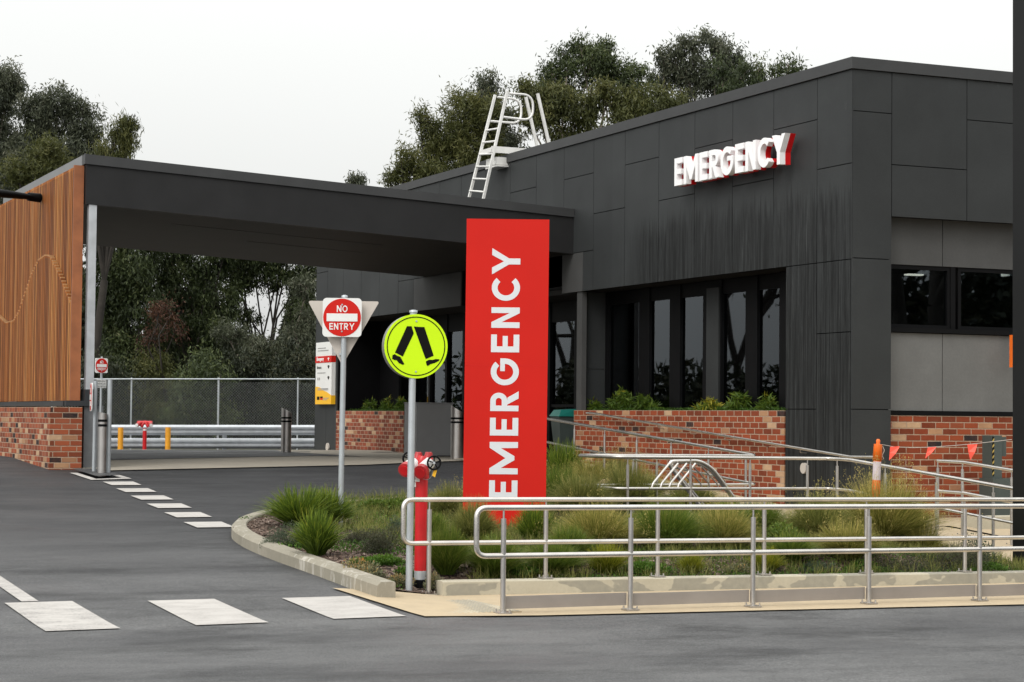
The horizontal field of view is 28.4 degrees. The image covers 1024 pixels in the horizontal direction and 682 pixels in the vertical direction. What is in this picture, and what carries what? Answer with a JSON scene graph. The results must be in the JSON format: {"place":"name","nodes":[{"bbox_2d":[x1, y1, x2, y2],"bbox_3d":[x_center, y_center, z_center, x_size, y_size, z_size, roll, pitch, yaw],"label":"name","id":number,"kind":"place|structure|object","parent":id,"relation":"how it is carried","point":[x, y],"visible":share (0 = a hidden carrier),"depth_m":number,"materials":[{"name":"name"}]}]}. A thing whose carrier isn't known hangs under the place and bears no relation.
{"place":"outdoors","nodes":[
{"label":"outdoors","id":0,"kind":"place"},
{"bbox_2d":[116,448,313,449],"bbox_3d":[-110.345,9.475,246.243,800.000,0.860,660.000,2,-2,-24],"label":"ground","id":1,"kind":"structure","parent":0,"point":[221,448],"depth_m":64.73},
{"bbox_2d":[0,55,31,204],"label":"gum tree","id":2,"kind":"object","parent":1,"relation":"on","point":[12,85],"visible":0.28,"depth_m":77.44,"materials":[{"name":"green plant"}]},
{"bbox_2d":[0,129,83,406],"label":"she oak","id":3,"kind":"object","parent":1,"relation":"on","point":[48,155],"visible":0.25,"depth_m":69.83,"materials":[{"name":"green plant"}]},
{"bbox_2d":[0,79,111,406],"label":"gum tree","id":4,"kind":"object","parent":1,"relation":"on","point":[43,112],"visible":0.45,"depth_m":75.33,"materials":[{"name":"green plant"}]},
{"bbox_2d":[57,346,152,437],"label":"wattle","id":5,"kind":"object","parent":1,"relation":"on","point":[117,370],"visible":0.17,"depth_m":66.09,"materials":[{"name":"green plant"}]},
{"bbox_2d":[86,103,144,374],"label":"she oak","id":6,"kind":"object","parent":1,"relation":"on","point":[123,136],"visible":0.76,"depth_m":67.87,"materials":[{"name":"green plant"}]},
{"bbox_2d":[82,244,179,396],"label":"gum tree","id":7,"kind":"object","parent":1,"relation":"on","point":[128,296],"visible":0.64,"depth_m":71.23,"materials":[{"name":"green plant"}]},
{"bbox_2d":[113,341,187,437],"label":"wattle","id":8,"kind":"object","parent":1,"relation":"on","point":[147,399],"visible":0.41,"depth_m":68.80,"materials":[{"name":"green plant"}]},
{"bbox_2d":[6,261,315,437],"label":"bush","id":9,"kind":"object","parent":1,"relation":"on","point":[83,330],"visible":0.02,"depth_m":84.44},
{"bbox_2d":[134,288,191,404],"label":"rusty tree","id":10,"kind":"object","parent":1,"relation":"on","point":[157,312],"visible":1,"depth_m":68.87,"materials":[{"name":"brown plant"}]},
{"bbox_2d":[51,378,314,449],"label":"chain link fence","id":11,"kind":"object","parent":1,"relation":"on","point":[217,396],"visible":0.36,"depth_m":60.45,"materials":[{"name":"metal"}]},
{"bbox_2d":[140,252,248,436],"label":"gum tree","id":12,"kind":"object","parent":1,"relation":"on","point":[188,268],"visible":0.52,"depth_m":73.84,"materials":[{"name":"green plant"}]},
{"bbox_2d":[152,337,247,448],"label":"wattle","id":13,"kind":"object","parent":1,"relation":"on","point":[206,366],"visible":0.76,"depth_m":65.63,"materials":[{"name":"green plant"}]},
{"bbox_2d":[205,334,287,437],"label":"wattle","id":14,"kind":"object","parent":1,"relation":"on","point":[249,366],"visible":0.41,"depth_m":68.65,"materials":[{"name":"green plant"}]},
{"bbox_2d":[208,259,316,386],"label":"gum tree","id":15,"kind":"object","parent":1,"relation":"on","point":[251,272],"visible":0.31,"depth_m":75.63,"materials":[{"name":"green plant"}]},
{"bbox_2d":[209,267,316,403],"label":"gum tree","id":16,"kind":"object","parent":1,"relation":"on","point":[307,328],"visible":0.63,"depth_m":69.78,"materials":[{"name":"green plant"}]},
{"bbox_2d":[251,333,315,448],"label":"wattle","id":17,"kind":"object","parent":1,"relation":"on","point":[304,371],"visible":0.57,"depth_m":65.73,"materials":[{"name":"green plant"}]},
{"bbox_2d":[377,130,443,187],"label":"she oak","id":18,"kind":"object","parent":1,"relation":"on","point":[405,169],"visible":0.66,"depth_m":69.84,"materials":[{"name":"green plant"}]},
{"bbox_2d":[404,75,512,171],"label":"she oak","id":19,"kind":"object","parent":1,"relation":"on","point":[458,141],"visible":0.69,"depth_m":71.65,"materials":[{"name":"green plant"}]},
{"bbox_2d":[455,63,531,156],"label":"gum tree","id":20,"kind":"object","parent":1,"relation":"on","point":[511,139],"visible":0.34,"depth_m":75.86,"materials":[{"name":"green plant"}]},
{"bbox_2d":[531,26,661,129],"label":"gum tree","id":21,"kind":"object","parent":1,"relation":"on","point":[598,58],"visible":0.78,"depth_m":73.72,"materials":[{"name":"green plant"}]},
{"bbox_2d":[504,72,694,144],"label":"gum tree","id":22,"kind":"object","parent":1,"relation":"on","point":[627,104],"visible":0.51,"depth_m":69.72,"materials":[{"name":"green plant"}]},
{"bbox_2d":[314,56,1012,517],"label":"clinic building","id":23,"kind":"structure","parent":1,"relation":"on","point":[842,282],"depth_m":28.50,"materials":[{"name":"black metal"}]},
{"bbox_2d":[315,342,335,403],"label":"wayfinding sign","id":24,"kind":"object","parent":23,"relation":"attached to","point":[325,359],"visible":1,"depth_m":46.69,"materials":[{"name":"multicoloured"}]},
{"bbox_2d":[416,316,432,401],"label":"window","id":25,"kind":"structure","parent":23,"relation":"in","point":[425,384],"depth_m":44.28,"materials":[{"name":"black glass"}]},
{"bbox_2d":[432,314,449,402],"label":"window","id":26,"kind":"structure","parent":23,"relation":"in","point":[440,389],"depth_m":43.33,"materials":[{"name":"black glass"}]},
{"bbox_2d":[448,312,464,453],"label":"window","id":27,"kind":"structure","parent":23,"relation":"in","point":[456,322],"depth_m":42.60,"materials":[{"name":"black glass"}]},
{"bbox_2d":[468,90,549,198],"bbox_3d":[-0.025,-3.588,38.014,1.545,2.154,0.568,2,-2,-24],"label":"roof ladder","id":28,"kind":"object","parent":23,"relation":"attached to","point":[494,163],"visible":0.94,"depth_m":37.89,"materials":[{"name":"white metal"}]},
{"bbox_2d":[546,303,552,455],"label":"window","id":29,"kind":"structure","parent":23,"relation":"in","point":[550,325],"depth_m":38.31,"materials":[{"name":"black glass"}]},
{"bbox_2d":[550,300,576,455],"bbox_3d":[1.004,0.684,37.783,0.120,3.040,1.150,2,-2,-24],"label":"window","id":30,"kind":"structure","parent":23,"relation":"in","point":[563,313],"depth_m":37.84,"materials":[{"name":"black glass"}]},
{"bbox_2d":[605,289,638,408],"bbox_3d":[1.904,0.257,34.473,0.080,2.220,1.249,2,-2,-24],"label":"window","id":31,"kind":"structure","parent":23,"relation":"in","point":[621,307],"depth_m":34.56,"materials":[{"name":"black glass"}]},
{"bbox_2d":[638,286,669,409],"bbox_3d":[2.379,0.221,33.413,0.080,2.220,1.074,2,-2,-24],"label":"window","id":32,"kind":"structure","parent":23,"relation":"in","point":[654,303],"depth_m":33.47,"materials":[{"name":"glass"}]},
{"bbox_2d":[669,282,702,409],"bbox_3d":[2.822,0.188,32.424,0.080,2.220,1.096,2,-2,-24],"label":"window","id":33,"kind":"structure","parent":23,"relation":"in","point":[686,300],"depth_m":32.50,"materials":[{"name":"black glass"}]},
{"bbox_2d":[702,277,745,406],"bbox_3d":[3.313,0.151,31.328,0.080,2.220,1.306,2,-2,-24],"label":"window","id":34,"kind":"structure","parent":23,"relation":"in","point":[733,290],"depth_m":31.23,"materials":[{"name":"glass"}]},
{"bbox_2d":[674,133,795,186],"bbox_3d":[3.244,-2.651,29.803,0.175,0.425,3.214,2,-2,-24],"label":"raised lettering","id":35,"kind":"object","parent":23,"relation":"attached to","point":[736,160],"visible":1,"depth_m":29.65,"materials":[{"name":"white plastic"}]},
{"bbox_2d":[745,273,778,408],"bbox_3d":[3.801,0.114,30.238,0.080,2.220,1.085,2,-2,-24],"label":"window","id":36,"kind":"structure","parent":23,"relation":"in","point":[762,291],"depth_m":30.36,"materials":[{"name":"black glass"}]},
{"bbox_2d":[891,264,954,328],"bbox_3d":[5.590,-0.645,27.943,1.237,0.945,0.090,2,-2,-24],"label":"window","id":37,"kind":"structure","parent":23,"relation":"in","point":[921,296],"depth_m":27.99,"materials":[{"name":"black glass"}]},
{"bbox_2d":[955,267,1012,330],"bbox_3d":[6.897,-0.610,28.527,1.521,0.945,0.090,2,-2,-24],"label":"window","id":38,"kind":"structure","parent":23,"relation":"in","point":[983,297],"depth_m":28.41,"materials":[{"name":"glass"}]},
{"bbox_2d":[645,23,752,102],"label":"gum tree","id":39,"kind":"object","parent":1,"relation":"on","point":[680,75],"visible":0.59,"depth_m":77.80,"materials":[{"name":"green plant"}]},
{"bbox_2d":[703,48,811,93],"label":"gum tree","id":40,"kind":"object","parent":1,"relation":"on","point":[752,75],"visible":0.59,"depth_m":71.87,"materials":[{"name":"green plant"}]},
{"bbox_2d":[111,450,361,459],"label":"ambulance lane","id":41,"kind":"structure","parent":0,"point":[141,454],"depth_m":37.06,"materials":[{"name":"asphalt"}]},
{"bbox_2d":[281,408,291,451],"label":"bollard","id":42,"kind":"object","parent":41,"relation":"on","point":[286,418],"visible":0.94,"depth_m":40.23,"materials":[{"name":"silver metal"}]},
{"bbox_2d":[111,449,462,469],"bbox_3d":[-5.612,2.243,39.562,8.250,0.144,15.100,2,-2,-24],"label":"apron","id":43,"kind":"object","parent":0,"point":[352,457],"visible":0.52,"depth_m":34.44,"materials":[{"name":"concrete"}]},
{"bbox_2d":[404,402,453,455],"bbox_3d":[-1.617,1.756,39.265,0.782,1.120,0.680,2,-2,-24],"label":"equipment cabinet","id":44,"kind":"object","parent":43,"relation":"on","point":[432,427],"visible":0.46,"depth_m":38.97,"materials":[{"name":"black metal"}]},
{"bbox_2d":[450,405,463,458],"bbox_3d":[-1.004,1.673,36.919,0.233,1.000,0.233,2,-2,-24],"label":"bollard","id":45,"kind":"object","parent":43,"relation":"on","point":[457,422],"visible":0.94,"depth_m":36.82,"materials":[{"name":"silver metal"}]},
{"bbox_2d":[0,0,1012,339],"label":"sky","id":46,"kind":"structure","parent":0,"point":[323,90],"materials":[{"name":"white"}]},
{"bbox_2d":[0,452,1023,681],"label":"road","id":47,"kind":"structure","parent":0,"point":[113,555],"depth_m":14.87,"materials":[{"name":"asphalt"}]},
{"bbox_2d":[6,601,118,630],"bbox_3d":[-3.341,2.028,14.961,0.530,0.056,1.610,2,-2,-24],"label":"zebra marking","id":48,"kind":"object","parent":47,"relation":"on","point":[57,615],"visible":1,"depth_m":14.93,"materials":[{"name":"paint"}]},
{"bbox_2d":[72,468,118,475],"bbox_3d":[-6.184,1.952,30.135,0.400,0.064,1.650,2,-2,-24],"label":"island pad","id":49,"kind":"object","parent":47,"relation":"on","point":[89,471],"visible":0.85,"depth_m":30.01,"materials":[{"name":"concrete"}]},
{"bbox_2d":[90,381,97,470],"bbox_3d":[-6.245,1.309,30.115,0.111,1.444,0.480,1,-2,-10],"label":"traffic sign","id":50,"kind":"object","parent":49,"relation":"on","point":[94,424],"visible":0.98,"depth_m":30.27,"materials":[{"name":"metal"}]},
{"bbox_2d":[97,412,106,475],"bbox_3d":[-6.083,1.531,30.018,0.132,0.957,0.132,2,-2,-24],"label":"bollard","id":51,"kind":"object","parent":49,"relation":"on","point":[102,438],"visible":1,"depth_m":29.97,"materials":[{"name":"silver metal"}]},
{"bbox_2d":[106,380,111,475],"bbox_3d":[-5.997,1.303,30.100,0.075,1.457,0.125,2,-2,-24],"label":"galvanised post","id":52,"kind":"object","parent":49,"relation":"on","point":[109,425],"visible":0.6,"depth_m":30.07,"materials":[{"name":"metal"}]},
{"bbox_2d":[149,599,266,624],"bbox_3d":[-2.325,2.055,15.383,0.550,0.051,1.450,2,-2,-24],"label":"zebra marking","id":53,"kind":"object","parent":47,"relation":"on","point":[203,611],"visible":1,"depth_m":15.36,"materials":[{"name":"paint"}]},
{"bbox_2d":[111,425,314,449],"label":"guard rail","id":54,"kind":"object","parent":47,"relation":"on","point":[224,442],"visible":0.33,"depth_m":57.95,"materials":[{"name":"metal"}]},
{"bbox_2d":[0,154,573,469],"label":"ambulance canopy","id":55,"kind":"object","parent":47,"relation":"on","point":[91,202],"visible":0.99,"depth_m":33.57,"materials":[{"name":"metal"}]},
{"bbox_2d":[283,596,404,618],"bbox_3d":[-1.327,2.083,15.845,0.590,0.046,1.280,2,-2,-24],"label":"zebra marking","id":56,"kind":"object","parent":47,"relation":"on","point":[335,607],"visible":1,"depth_m":15.83,"materials":[{"name":"paint"}]},
{"bbox_2d":[336,411,404,452],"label":"brick planter","id":57,"kind":"object","parent":47,"relation":"on","point":[374,430],"visible":0.5,"depth_m":43.94,"materials":[{"name":"red brick"}]},
{"bbox_2d":[231,494,668,597],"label":"kerb","id":58,"kind":"structure","parent":47,"relation":"on","point":[243,535],"depth_m":18.23,"materials":[{"name":"concrete"}]},
{"bbox_2d":[549,409,575,451],"bbox_3d":[0.923,1.683,36.434,0.380,0.920,0.420,2,-2,-24],"label":"wheelie bin","id":59,"kind":"object","parent":47,"relation":"on","point":[562,431],"visible":0.75,"depth_m":36.30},
{"bbox_2d":[574,410,785,503],"bbox_3d":[2.664,1.884,31.815,0.462,1.580,6.820,2,-2,-24],"label":"brick planter","id":60,"kind":"object","parent":47,"relation":"on","point":[764,425],"visible":0.46,"depth_m":30.74,"materials":[{"name":"red brick"}]},
{"bbox_2d":[604,384,634,409],"bbox_3d":[1.840,1.008,34.015,0.622,0.572,0.471,0,-2,23],"label":"dwarf bamboo","id":61,"kind":"object","parent":60,"relation":"in","point":[622,400],"visible":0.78,"depth_m":33.95,"materials":[{"name":"green plant"}]},
{"bbox_2d":[586,412,872,458],"bbox_3d":[3.047,1.389,30.289,0.125,0.647,8.551,2,-2,-24],"label":"wall handrail","id":62,"kind":"object","parent":60,"relation":"attached to","point":[751,440],"depth_m":29.63,"materials":[{"name":"silver metal"}]},
{"bbox_2d":[434,570,1023,595],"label":"retaining upstand","id":63,"kind":"object","parent":47,"relation":"on","point":[535,585],"visible":0.5,"depth_m":18.43,"materials":[{"name":"concrete"}]},
{"bbox_2d":[401,497,1023,594],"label":"handrail","id":64,"kind":"object","parent":63,"relation":"on","point":[545,542],"visible":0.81,"depth_m":18.43,"materials":[{"name":"silver metal"}]},
{"bbox_2d":[967,515,1009,533],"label":"concrete block","id":65,"kind":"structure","parent":47,"relation":"on","point":[986,523],"depth_m":25.37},
{"bbox_2d":[550,448,620,483],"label":"tussock grass","id":66,"kind":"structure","parent":0,"point":[587,468],"depth_m":29.83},
{"bbox_2d":[233,502,1012,592],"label":"garden soil","id":67,"kind":"structure","parent":0,"point":[389,569],"depth_m":19.20,"materials":[{"name":"brown soil"}]},
{"bbox_2d":[242,482,351,526],"bbox_3d":[-2.271,1.726,21.587,1.284,0.520,1.295,2,-2,-24],"label":"strappy plant","id":68,"kind":"object","parent":67,"relation":"on","point":[287,509],"visible":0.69,"depth_m":21.45,"materials":[{"name":"green plant"}]},
{"bbox_2d":[281,505,351,555],"bbox_3d":[-1.801,1.740,18.743,0.773,0.486,0.742,2,-2,-24],"label":"strappy plant","id":69,"kind":"object","parent":67,"relation":"on","point":[316,536],"visible":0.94,"depth_m":18.62,"materials":[{"name":"green plant"}]},
{"bbox_2d":[299,482,364,524],"bbox_3d":[-1.970,1.758,21.823,0.995,0.501,0.919,2,-2,-24],"label":"strappy plant","id":70,"kind":"object","parent":67,"relation":"on","point":[344,513],"visible":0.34,"depth_m":21.73,"materials":[{"name":"green plant"}]},
{"bbox_2d":[309,295,378,524],"bbox_3d":[-1.838,0.770,21.851,0.756,2.540,0.118,1,-2,-1],"label":"traffic sign","id":71,"kind":"object","parent":67,"relation":"on","point":[343,320],"visible":0.95,"depth_m":21.84,"materials":[{"name":"metal"}]},
{"bbox_2d":[341,555,387,577],"bbox_3d":[-1.312,1.976,17.657,0.401,0.202,0.438,-1,-2,26],"label":"shrub","id":72,"kind":"object","parent":67,"relation":"on","point":[373,570],"visible":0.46,"depth_m":17.66,"materials":[{"name":"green plant"}]},
{"bbox_2d":[357,526,402,553],"bbox_3d":[-1.253,1.881,19.204,0.434,0.276,0.608,0,-2,21],"label":"shrub","id":73,"kind":"object","parent":67,"relation":"on","point":[373,542],"visible":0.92,"depth_m":19.08,"materials":[{"name":"green plant"}]},
{"bbox_2d":[382,310,447,592],"bbox_3d":[-0.854,0.970,17.539,0.556,2.480,0.142,1,-2,-13],"label":"pedestrian crossing sign","id":74,"kind":"object","parent":67,"relation":"on","point":[414,345],"visible":0.96,"depth_m":17.50,"materials":[{"name":"metal"}]},
{"bbox_2d":[398,452,440,587],"bbox_3d":[-0.864,1.586,17.771,0.360,1.227,0.420,2,-2,-24],"label":"fire standpipe","id":75,"kind":"object","parent":67,"relation":"on","point":[425,464],"visible":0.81,"depth_m":17.72,"materials":[{"name":"red metal"}]},
{"bbox_2d":[413,517,475,574],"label":"tussock grass","id":76,"kind":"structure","parent":67,"relation":"on","point":[446,560],"depth_m":17.98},
{"bbox_2d":[428,476,462,517],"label":"tussock grass","id":77,"kind":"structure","parent":67,"relation":"on","point":[451,506],"depth_m":23.12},
{"bbox_2d":[442,493,506,539],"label":"tussock grass","id":78,"kind":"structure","parent":67,"relation":"on","point":[465,521],"depth_m":20.22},
{"bbox_2d":[460,527,539,577],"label":"tussock grass","id":79,"kind":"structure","parent":67,"relation":"on","point":[493,565],"depth_m":18.07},
{"bbox_2d":[463,219,548,528],"bbox_3d":[-0.066,0.440,22.016,0.914,3.535,0.102,1,-2,-1],"label":"pylon sign","id":80,"kind":"object","parent":67,"relation":"on","point":[506,361],"visible":0.95,"depth_m":21.98,"materials":[{"name":"red metal"}]},
{"bbox_2d":[511,502,559,539],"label":"tussock grass","id":81,"kind":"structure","parent":67,"relation":"on","point":[531,523],"depth_m":20.34,"materials":[{"name":"green plant"}]},
{"bbox_2d":[522,536,598,573],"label":"tussock grass","id":82,"kind":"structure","parent":67,"relation":"on","point":[558,564],"depth_m":18.36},
{"bbox_2d":[546,452,585,496],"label":"tussock grass","id":83,"kind":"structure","parent":67,"relation":"on","point":[549,480],"depth_m":25.57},
{"bbox_2d":[528,521,608,551],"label":"tussock grass","id":84,"kind":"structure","parent":67,"relation":"on","point":[562,534],"depth_m":19.08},
{"bbox_2d":[546,437,598,477],"bbox_3d":[0.792,1.816,30.621,1.094,0.761,1.077,2,-2,-24],"label":"strappy plant","id":85,"kind":"object","parent":67,"relation":"on","point":[560,453],"visible":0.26,"depth_m":30.51,"materials":[{"name":"green plant"}]},
{"bbox_2d":[520,485,664,549],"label":"tussock grass","id":86,"kind":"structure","parent":67,"relation":"on","point":[604,525],"depth_m":19.66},
{"bbox_2d":[546,462,640,513],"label":"tussock grass","id":87,"kind":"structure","parent":67,"relation":"on","point":[578,491],"depth_m":24.01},
{"bbox_2d":[582,544,637,573],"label":"tussock grass","id":88,"kind":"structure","parent":67,"relation":"on","point":[605,563],"depth_m":18.59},
{"bbox_2d":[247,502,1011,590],"bbox_3d":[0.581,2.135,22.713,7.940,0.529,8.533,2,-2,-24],"label":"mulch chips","id":89,"kind":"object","parent":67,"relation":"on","point":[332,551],"visible":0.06,"depth_m":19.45,"materials":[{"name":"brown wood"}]},
{"bbox_2d":[239,494,1023,588],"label":"ground cover","id":90,"kind":"object","parent":67,"relation":"on","point":[354,546],"visible":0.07,"depth_m":19.62,"materials":[{"name":"plant"}]},
{"bbox_2d":[578,444,688,504],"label":"tussock grass","id":91,"kind":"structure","parent":67,"relation":"on","point":[618,479],"depth_m":25.68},
{"bbox_2d":[617,484,737,549],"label":"tussock grass","id":92,"kind":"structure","parent":67,"relation":"on","point":[671,525],"depth_m":19.98,"materials":[{"name":"plant"}]},
{"bbox_2d":[680,487,768,549],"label":"tussock grass","id":93,"kind":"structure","parent":67,"relation":"on","point":[731,523],"depth_m":20.27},
{"bbox_2d":[738,496,794,535],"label":"tussock grass","id":94,"kind":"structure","parent":67,"relation":"on","point":[770,516],"depth_m":21.88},
{"bbox_2d":[758,524,821,560],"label":"tussock grass","id":95,"kind":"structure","parent":67,"relation":"on","point":[792,545],"depth_m":19.60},
{"bbox_2d":[767,477,888,536],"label":"tussock grass","id":96,"kind":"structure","parent":67,"relation":"on","point":[816,520],"depth_m":21.37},
{"bbox_2d":[806,512,907,558],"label":"tussock grass","id":97,"kind":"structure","parent":67,"relation":"on","point":[849,531],"depth_m":19.88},
{"bbox_2d":[789,455,982,545],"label":"tussock grass","id":98,"kind":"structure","parent":67,"relation":"on","point":[897,518],"depth_m":21.66,"materials":[{"name":"plant"}]},
{"bbox_2d":[898,516,953,547],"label":"tussock grass","id":99,"kind":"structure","parent":67,"relation":"on","point":[929,543],"depth_m":21.52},
{"bbox_2d":[897,541,1004,571],"bbox_3d":[4.270,2.136,20.098,1.138,0.292,0.912,2,-2,-24],"label":"shrub","id":100,"kind":"object","parent":67,"relation":"on","point":[948,559],"visible":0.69,"depth_m":20.07,"materials":[{"name":"green plant"}]},
{"bbox_2d":[1013,0,1023,564],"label":"steel column","id":101,"kind":"structure","parent":67,"relation":"on","point":[1018,257],"depth_m":21.39,"materials":[{"name":"metal"}]},
{"bbox_2d":[267,485,1023,578],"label":"garden grass","id":102,"kind":"structure","parent":0,"point":[511,531],"depth_m":20.04,"materials":[{"name":"plant"}]},
{"bbox_2d":[335,583,1023,615],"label":"footpath","id":103,"kind":"structure","parent":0,"point":[427,604],"depth_m":16.83,"materials":[{"name":"concrete"}]},
{"bbox_2d":[451,599,521,612],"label":"tactile paving","id":104,"kind":"structure","parent":103,"relation":"on","point":[480,607],"depth_m":16.19,"materials":[{"name":"concrete"}]},
{"bbox_2d":[474,504,1023,613],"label":"handrail","id":105,"kind":"object","parent":103,"relation":"on","point":[630,599],"visible":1,"depth_m":16.70,"materials":[{"name":"silver metal"}]},
{"bbox_2d":[927,517,960,525],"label":"landing path","id":106,"kind":"structure","parent":0,"point":[955,520],"depth_m":26.79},
{"bbox_2d":[651,459,734,510],"bbox_3d":[2.238,1.816,25.169,1.689,0.707,0.555,2,-3,-37],"label":"bike rack","id":107,"kind":"object","parent":106,"relation":"on","point":[703,465],"visible":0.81,"depth_m":25.09,"materials":[{"name":"silver metal"}]},
{"bbox_2d":[929,527,1012,560],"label":"ramp path","id":108,"kind":"structure","parent":0,"point":[955,531],"depth_m":24.11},
{"bbox_2d":[547,417,1012,556],"bbox_3d":[1.481,1.750,27.244,3.049,1.655,15.400,2,-2,-24],"label":"handrail","id":109,"kind":"object","parent":108,"relation":"on","point":[738,455],"visible":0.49,"depth_m":24.92,"materials":[{"name":"silver metal"}]},
{"bbox_2d":[932,459,1012,544],"bbox_3d":[6.113,1.936,23.340,0.110,1.052,4.107,2,-2,-24],"label":"handrail","id":110,"kind":"object","parent":108,"relation":"on","point":[962,492],"visible":0.73,"depth_m":24.60,"materials":[{"name":"silver metal"}]},
{"bbox_2d":[979,435,1009,515],"bbox_3d":[6.704,1.877,27.727,0.503,1.163,0.300,2,-2,-24],"label":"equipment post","id":111,"kind":"object","parent":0,"point":[993,453],"visible":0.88,"depth_m":27.59,"materials":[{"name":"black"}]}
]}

